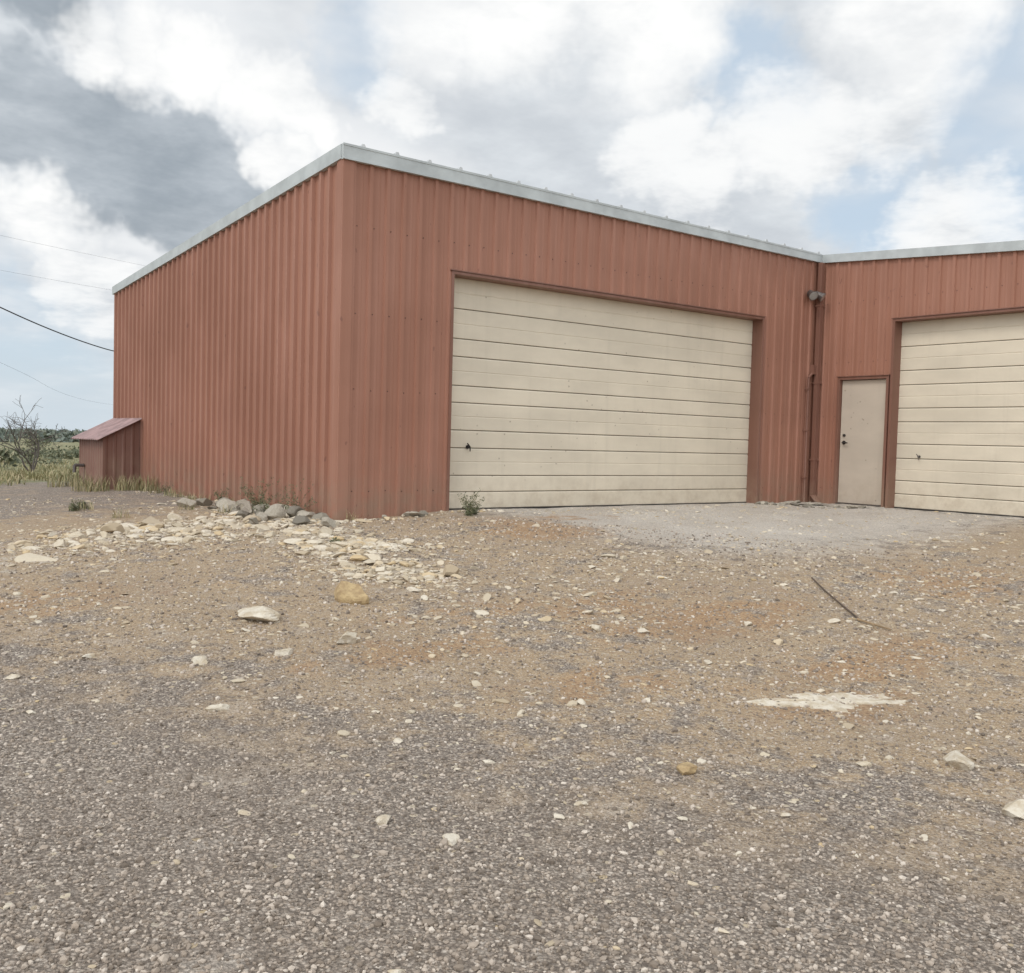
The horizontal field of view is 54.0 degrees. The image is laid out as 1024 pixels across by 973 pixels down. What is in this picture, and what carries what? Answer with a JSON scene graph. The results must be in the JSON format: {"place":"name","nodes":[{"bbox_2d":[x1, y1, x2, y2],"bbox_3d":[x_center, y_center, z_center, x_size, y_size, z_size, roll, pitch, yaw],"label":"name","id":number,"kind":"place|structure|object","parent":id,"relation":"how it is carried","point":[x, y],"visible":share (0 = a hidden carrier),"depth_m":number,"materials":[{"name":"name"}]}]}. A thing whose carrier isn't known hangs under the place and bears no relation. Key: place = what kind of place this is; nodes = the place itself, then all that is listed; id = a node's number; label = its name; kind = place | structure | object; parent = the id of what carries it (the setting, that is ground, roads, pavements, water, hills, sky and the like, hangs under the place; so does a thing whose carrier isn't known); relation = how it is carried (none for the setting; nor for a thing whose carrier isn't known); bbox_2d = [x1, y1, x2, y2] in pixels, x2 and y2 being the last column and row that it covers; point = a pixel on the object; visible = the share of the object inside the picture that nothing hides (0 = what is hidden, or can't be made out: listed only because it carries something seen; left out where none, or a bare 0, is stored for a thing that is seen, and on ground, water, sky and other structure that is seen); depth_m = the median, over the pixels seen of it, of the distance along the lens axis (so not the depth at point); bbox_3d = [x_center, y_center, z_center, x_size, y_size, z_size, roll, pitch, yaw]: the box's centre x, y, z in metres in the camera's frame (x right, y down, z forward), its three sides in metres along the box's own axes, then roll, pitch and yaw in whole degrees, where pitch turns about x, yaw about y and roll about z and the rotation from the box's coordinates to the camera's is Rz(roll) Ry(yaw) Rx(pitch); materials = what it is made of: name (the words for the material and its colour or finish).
{"place":"outdoors","nodes":[
{"label":"outdoors","id":0,"kind":"place"},
{"bbox_2d":[0,454,78,485],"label":"field grass","id":1,"kind":"structure","parent":0,"point":[11,475],"depth_m":22.01,"materials":[{"name":"green plant"}]},
{"bbox_2d":[0,438,1023,972],"bbox_3d":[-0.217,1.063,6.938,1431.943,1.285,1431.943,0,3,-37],"label":"gravel ground","id":2,"kind":"structure","parent":0,"point":[758,520],"depth_m":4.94,"materials":[{"name":"brown gravel"}]},
{"bbox_2d":[5,674,19,678],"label":"limestone rock","id":3,"kind":"object","parent":2,"relation":"on","point":[13,676],"visible":1,"depth_m":5.60,"materials":[{"name":"beige stone"}]},
{"bbox_2d":[26,710,35,714],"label":"limestone rock","id":4,"kind":"object","parent":2,"relation":"on","point":[30,712],"visible":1,"depth_m":5.01,"materials":[{"name":"white stone"}]},
{"bbox_2d":[0,396,68,472],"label":"bare mesquite tree","id":5,"kind":"object","parent":2,"relation":"on","point":[35,450],"visible":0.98,"depth_m":27.86,"materials":[{"name":"grey plant"}]},
{"bbox_2d":[0,441,78,466],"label":"scrub brush","id":6,"kind":"object","parent":2,"relation":"on","point":[8,454],"visible":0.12,"depth_m":40.69,"materials":[{"name":"green plant"}]},
{"bbox_2d":[0,427,85,441],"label":"distant scrub treeline","id":7,"kind":"object","parent":2,"relation":"on","point":[67,435],"visible":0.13,"depth_m":126.88,"materials":[{"name":"green plant"}]},
{"bbox_2d":[68,500,81,510],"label":"weed plant","id":8,"kind":"object","parent":2,"relation":"on","point":[73,507],"visible":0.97,"depth_m":13.22,"materials":[{"name":"green plant"}]},
{"bbox_2d":[78,499,91,508],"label":"weed plant","id":9,"kind":"object","parent":2,"relation":"on","point":[86,506],"visible":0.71,"depth_m":13.57,"materials":[{"name":"green plant"}]},
{"bbox_2d":[82,653,94,657],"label":"limestone rock","id":10,"kind":"object","parent":2,"relation":"on","point":[90,655],"visible":1,"depth_m":6.03,"materials":[{"name":"beige stone"}]},
{"bbox_2d":[46,472,158,491],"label":"grass","id":11,"kind":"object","parent":2,"relation":"on","point":[77,484],"visible":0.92,"depth_m":17.04,"materials":[{"name":"green plant"}]},
{"bbox_2d":[71,418,141,489],"bbox_3d":[-7.346,-0.531,18.020,0.819,1.429,1.800,0,3,-37],"label":"lean to shed","id":12,"kind":"object","parent":2,"relation":"on","point":[110,449],"visible":0.9,"depth_m":17.53,"materials":[{"name":"red metal"}]},
{"bbox_2d":[157,481,174,493],"bbox_3d":[-5.581,0.032,16.150,0.277,0.254,0.191,3,3,28],"label":"weed plant","id":13,"kind":"object","parent":2,"relation":"on","point":[165,489],"visible":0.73,"depth_m":16.13,"materials":[{"name":"green plant"}]},
{"bbox_2d":[191,655,207,664],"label":"limestone rock","id":14,"kind":"object","parent":2,"relation":"on","point":[201,659],"visible":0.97,"depth_m":5.93,"materials":[{"name":"beige stone"}]},
{"bbox_2d":[66,483,359,519],"bbox_3d":[-4.630,0.229,13.526,2.479,0.241,6.385,0,3,-37],"label":"wall grass clump","id":15,"kind":"object","parent":2,"relation":"on","point":[91,507],"visible":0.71,"depth_m":13.40,"materials":[{"name":"green plant"}]},
{"bbox_2d":[205,704,229,711],"bbox_3d":[-1.508,1.138,5.140,0.125,0.055,0.079,0,3,-37],"label":"limestone rock","id":16,"kind":"object","parent":2,"relation":"on","point":[219,707],"visible":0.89,"depth_m":5.12,"materials":[{"name":"white stone"}]},
{"bbox_2d":[213,488,228,499],"bbox_3d":[-4.163,0.147,14.349,0.319,0.279,0.204,4,3,41],"label":"weed plant","id":17,"kind":"object","parent":2,"relation":"on","point":[220,494],"visible":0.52,"depth_m":14.32,"materials":[{"name":"green plant"}]},
{"bbox_2d":[113,162,337,518],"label":"wall","id":18,"kind":"structure","parent":2,"relation":"on","point":[224,357],"depth_m":13.99,"materials":[{"name":"metal"}]},
{"bbox_2d":[14,496,459,576],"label":"limestone blocks","id":19,"kind":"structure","parent":2,"relation":"on","point":[108,528],"depth_m":10.31,"materials":[{"name":"beige stone"}]},
{"bbox_2d":[238,809,250,815],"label":"limestone rock","id":20,"kind":"object","parent":2,"relation":"on","point":[242,812],"visible":1,"depth_m":3.92,"materials":[{"name":"beige stone"}]},
{"bbox_2d":[238,606,279,621],"bbox_3d":[-1.757,0.885,6.965,0.254,0.102,0.372,0,3,-37],"label":"flat limestone rock","id":21,"kind":"object","parent":2,"relation":"on","point":[262,613],"visible":0.99,"depth_m":6.88,"materials":[{"name":"beige stone"}]},
{"bbox_2d":[237,476,283,507],"bbox_3d":[-3.237,0.114,12.884,0.554,0.497,0.526,2,3,18],"label":"weed plant","id":22,"kind":"object","parent":2,"relation":"on","point":[255,500],"visible":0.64,"depth_m":12.87,"materials":[{"name":"green plant"}]},
{"bbox_2d":[253,491,269,511],"bbox_3d":[-3.051,0.230,12.263,0.256,0.361,0.352,0,3,-37],"label":"weed plant","id":23,"kind":"object","parent":2,"relation":"on","point":[266,507],"visible":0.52,"depth_m":12.23,"materials":[{"name":"green plant"}]},
{"bbox_2d":[274,648,292,655],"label":"limestone rock","id":24,"kind":"object","parent":2,"relation":"on","point":[284,652],"visible":0.85,"depth_m":6.13,"materials":[{"name":"beige stone"}]},
{"bbox_2d":[271,479,317,511],"bbox_3d":[-2.578,0.148,12.186,0.565,0.518,0.585,0,3,-37],"label":"weed plant","id":25,"kind":"object","parent":2,"relation":"on","point":[290,491],"visible":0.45,"depth_m":12.17,"materials":[{"name":"green plant"}]},
{"bbox_2d":[176,497,428,526],"bbox_3d":[-3.127,0.300,12.380,3.899,0.253,1.813,3,3,30],"label":"weathered rock pile","id":26,"kind":"object","parent":2,"relation":"on","point":[244,509],"visible":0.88,"depth_m":11.97,"materials":[{"name":"grey stone"}]},
{"bbox_2d":[336,631,356,643],"bbox_3d":[-1.070,0.977,6.457,0.168,0.102,0.110,0,3,-37],"label":"limestone rock","id":27,"kind":"object","parent":2,"relation":"on","point":[347,637],"visible":0.97,"depth_m":6.42,"materials":[{"name":"beige stone"}]},
{"bbox_2d":[334,581,368,604],"bbox_3d":[-1.214,0.813,7.570,0.212,0.192,0.353,0,3,-37],"label":"yellow rock","id":28,"kind":"object","parent":2,"relation":"on","point":[348,592],"visible":0.86,"depth_m":7.49,"materials":[{"name":"stone"}]},
{"bbox_2d":[375,814,390,824],"bbox_3d":[-0.495,1.281,3.849,0.056,0.039,0.061,2,3,-1],"label":"limestone rock","id":29,"kind":"object","parent":2,"relation":"on","point":[382,819],"visible":0.9,"depth_m":3.83,"materials":[{"name":"beige stone"}]},
{"bbox_2d":[387,969,404,972],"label":"limestone rock","id":30,"kind":"object","parent":2,"relation":"on","point":[395,970],"visible":1,"depth_m":2.79,"materials":[{"name":"beige stone"}]},
{"bbox_2d":[364,509,504,521],"bbox_3d":[-0.994,0.350,12.317,2.070,0.127,0.396,0,3,-37],"label":"limestone debris","id":31,"kind":"object","parent":2,"relation":"on","point":[441,511],"visible":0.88,"depth_m":12.39,"materials":[{"name":"beige stone"}]},
{"bbox_2d":[442,833,459,845],"bbox_3d":[-0.225,1.303,3.706,0.062,0.036,0.060,3,3,36],"label":"limestone rock","id":32,"kind":"object","parent":2,"relation":"on","point":[452,838],"visible":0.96,"depth_m":3.69,"materials":[{"name":"beige stone"}]},
{"bbox_2d":[457,488,484,515],"bbox_3d":[-0.494,0.199,12.058,0.337,0.375,0.352,2,3,-1],"label":"weed plant","id":33,"kind":"object","parent":2,"relation":"on","point":[469,511],"visible":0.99,"depth_m":12.03,"materials":[{"name":"green plant"}]},
{"bbox_2d":[466,502,481,514],"bbox_3d":[-0.486,0.274,12.220,0.217,0.208,0.234,2,3,9],"label":"weed plant","id":34,"kind":"object","parent":2,"relation":"on","point":[475,512],"visible":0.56,"depth_m":12.23,"materials":[{"name":"green plant"}]},
{"bbox_2d":[482,759,495,763],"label":"limestone rock","id":35,"kind":"object","parent":2,"relation":"on","point":[488,761],"visible":1,"depth_m":4.54,"materials":[{"name":"white stone"}]},
{"bbox_2d":[0,491,1023,967],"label":"limestone rubble","id":36,"kind":"object","parent":2,"relation":"on","point":[308,545],"visible":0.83,"depth_m":9.13,"materials":[{"name":"stone"}]},
{"bbox_2d":[574,801,587,805],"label":"limestone rock","id":37,"kind":"object","parent":2,"relation":"on","point":[581,803],"visible":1,"depth_m":4.09,"materials":[{"name":"beige stone"}]},
{"bbox_2d":[577,698,585,704],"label":"limestone rock","id":38,"kind":"object","parent":2,"relation":"on","point":[580,701],"visible":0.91,"depth_m":5.49,"materials":[{"name":"white stone"}]},
{"bbox_2d":[347,162,818,519],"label":"front wall","id":39,"kind":"structure","parent":2,"relation":"on","point":[398,439],"depth_m":12.65,"materials":[{"name":"metal"}]},
{"bbox_2d":[112,142,1023,294],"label":"roof trim","id":40,"kind":"structure","parent":39,"relation":"attached to","point":[366,156],"depth_m":14.06,"materials":[{"name":"grey metal"}]},
{"bbox_2d":[360,144,819,253],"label":"roof ribs","id":41,"kind":"object","parent":40,"relation":"on","point":[490,175],"visible":0.11,"depth_m":13.89,"materials":[{"name":"grey metal"}]},
{"bbox_2d":[332,159,824,519],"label":"corner trim","id":42,"kind":"structure","parent":39,"relation":"attached to","point":[344,261],"depth_m":11.70,"materials":[{"name":"paint"}]},
{"bbox_2d":[351,225,1017,491],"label":"siding screws","id":43,"kind":"object","parent":39,"relation":"attached to","point":[626,272],"visible":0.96,"depth_m":13.82,"materials":[{"name":"metal"}]},
{"bbox_2d":[446,270,1023,510],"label":"door frames","id":44,"kind":"structure","parent":39,"relation":"attached to","point":[888,493],"depth_m":16.08,"materials":[{"name":"brown metal"}]},
{"bbox_2d":[450,308,750,491],"bbox_3d":[1.488,-1.204,14.623,5.990,3.050,0.001,0,3,-37],"label":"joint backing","id":45,"kind":"object","parent":44,"relation":"attached to","point":[591,409],"visible":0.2,"depth_m":14.34,"materials":[{"name":"beige metal"}]},
{"bbox_2d":[449,277,752,508],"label":"slats","id":46,"kind":"object","parent":44,"relation":"attached to","point":[497,373],"visible":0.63,"depth_m":14.34,"materials":[{"name":"beige paint"}]},
{"bbox_2d":[838,379,885,504],"bbox_3d":[5.782,-0.731,16.528,0.045,2.037,0.848,0,3,-37],"label":"door","id":47,"kind":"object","parent":44,"relation":"attached to","point":[861,450],"visible":1,"depth_m":16.52,"materials":[{"name":"beige paint"}]},
{"bbox_2d":[894,312,1023,517],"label":"overhead door wing","id":48,"kind":"structure","parent":44,"relation":"attached to","point":[960,441],"depth_m":15.29,"materials":[{"name":"beige metal"}]},
{"bbox_2d":[450,269,1023,376],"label":"door drip caps","id":49,"kind":"object","parent":39,"relation":"attached to","point":[712,308],"depth_m":14.65,"materials":[{"name":"brown metal"}]},
{"bbox_2d":[801,365,815,501],"bbox_3d":[5.038,-0.890,17.033,0.205,2.340,0.080,0,3,-37],"label":"electrical conduit","id":50,"kind":"object","parent":39,"relation":"attached to","point":[812,372],"visible":0.94,"depth_m":16.98,"materials":[{"name":"metal"}]},
{"bbox_2d":[807,290,825,301],"bbox_3d":[5.079,-3.196,16.814,0.415,0.190,0.239,0,3,-37],"label":"wall floodlight","id":51,"kind":"object","parent":39,"relation":"attached to","point":[812,295],"depth_m":16.73,"materials":[{"name":"metal"}]},
{"bbox_2d":[809,262,824,501],"bbox_3d":[5.207,-1.755,16.991,0.158,4.039,0.233,0,3,-37],"label":"downspout","id":52,"kind":"object","parent":39,"relation":"attached to","point":[816,383],"visible":0.99,"depth_m":17.01,"materials":[{"name":"paint"}]},
{"bbox_2d":[591,624,600,631],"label":"limestone rock","id":53,"kind":"object","parent":2,"relation":"on","point":[596,628],"visible":0.94,"depth_m":7.13,"materials":[{"name":"beige stone"}]},
{"bbox_2d":[449,502,745,509],"bbox_3d":[1.454,0.299,14.682,5.990,0.060,0.040,0,3,-37],"label":"bottom seal","id":54,"kind":"object","parent":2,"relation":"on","point":[594,505],"visible":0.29,"depth_m":14.40,"materials":[{"name":"rubber"}]},
{"bbox_2d":[676,762,697,775],"bbox_3d":[0.784,1.284,4.546,0.108,0.059,0.105,0,3,-37],"label":"limestone rock","id":55,"kind":"object","parent":2,"relation":"on","point":[686,768],"visible":0.98,"depth_m":4.51,"materials":[{"name":"beige stone"}]},
{"bbox_2d":[780,812,790,816],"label":"limestone rock","id":56,"kind":"object","parent":2,"relation":"on","point":[783,814],"visible":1,"depth_m":4.04,"materials":[{"name":"white stone"}]},
{"bbox_2d":[754,500,865,508],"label":"concrete chunks","id":57,"kind":"object","parent":2,"relation":"on","point":[806,505],"visible":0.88,"depth_m":16.07,"materials":[{"name":"grey concrete"}]},
{"bbox_2d":[743,692,905,712],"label":"caliche slab","id":58,"kind":"structure","parent":2,"relation":"on","point":[829,703],"depth_m":5.75,"materials":[{"name":"stone"}]},
{"bbox_2d":[779,502,885,508],"bbox_3d":[5.090,0.297,16.553,1.210,0.051,2.001,-7,9,-74],"label":"concrete apron","id":59,"kind":"object","parent":2,"relation":"on","point":[843,505],"visible":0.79,"depth_m":16.28,"materials":[{"name":"grey concrete"}]},
{"bbox_2d":[811,577,858,617],"bbox_3d":[2.685,0.924,8.397,0.029,0.119,1.638,2,3,4],"label":"rusty rod","id":60,"kind":"object","parent":2,"relation":"on","point":[842,605],"visible":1,"depth_m":8.27,"materials":[{"name":"metal"}]},
{"bbox_2d":[835,502,880,506],"bbox_3d":[5.736,0.322,16.561,0.120,0.060,0.860,0,3,-37],"label":"threshold","id":61,"kind":"object","parent":2,"relation":"on","point":[858,504],"visible":0.36,"depth_m":16.52,"materials":[{"name":"concrete"}]},
{"bbox_2d":[855,761,871,766],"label":"limestone rock","id":62,"kind":"object","parent":2,"relation":"on","point":[864,763],"visible":0.97,"depth_m":4.72,"materials":[{"name":"beige stone"}]},
{"bbox_2d":[857,618,891,630],"bbox_3d":[2.662,1.029,7.468,0.128,0.053,0.282,0,3,-37],"label":"dry stick","id":63,"kind":"object","parent":2,"relation":"on","point":[865,621],"visible":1,"depth_m":7.49,"materials":[{"name":"beige wood"}]},
{"bbox_2d":[816,251,1023,503],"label":"wing wall","id":64,"kind":"structure","parent":2,"relation":"on","point":[857,333],"depth_m":16.19,"materials":[{"name":"metal"}]},
{"bbox_2d":[887,508,1023,519],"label":"concrete apron","id":65,"kind":"object","parent":2,"relation":"on","point":[962,514],"visible":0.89,"depth_m":14.79,"materials":[{"name":"grey concrete"}]},
{"bbox_2d":[943,750,974,770],"bbox_3d":[2.109,1.310,4.768,0.119,0.093,0.187,1,3,-8],"label":"limestone rock","id":66,"kind":"object","parent":2,"relation":"on","point":[956,759],"visible":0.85,"depth_m":4.71,"materials":[{"name":"beige stone"}]},
{"bbox_2d":[1001,799,1023,819],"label":"limestone rock","id":67,"kind":"object","parent":2,"relation":"on","point":[1014,809],"visible":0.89,"depth_m":4.17,"materials":[{"name":"white stone"}]},
{"bbox_3d":[-12.455,-2.571,10.596,1.400,7.115,0.260,0,3,-37],"label":"utility pole","id":68,"kind":"object","parent":2,"relation":"on","visible":0},
{"bbox_2d":[0,307,113,350],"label":"service cable","id":69,"kind":"object","parent":68,"relation":"attached to","point":[53,330],"visible":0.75,"depth_m":24.07,"materials":[{"name":"black rubber"}]},
{"bbox_2d":[0,0,1023,430],"label":"sky","id":70,"kind":"structure","parent":0,"point":[129,129],"materials":[{"name":"white"}]}
]}

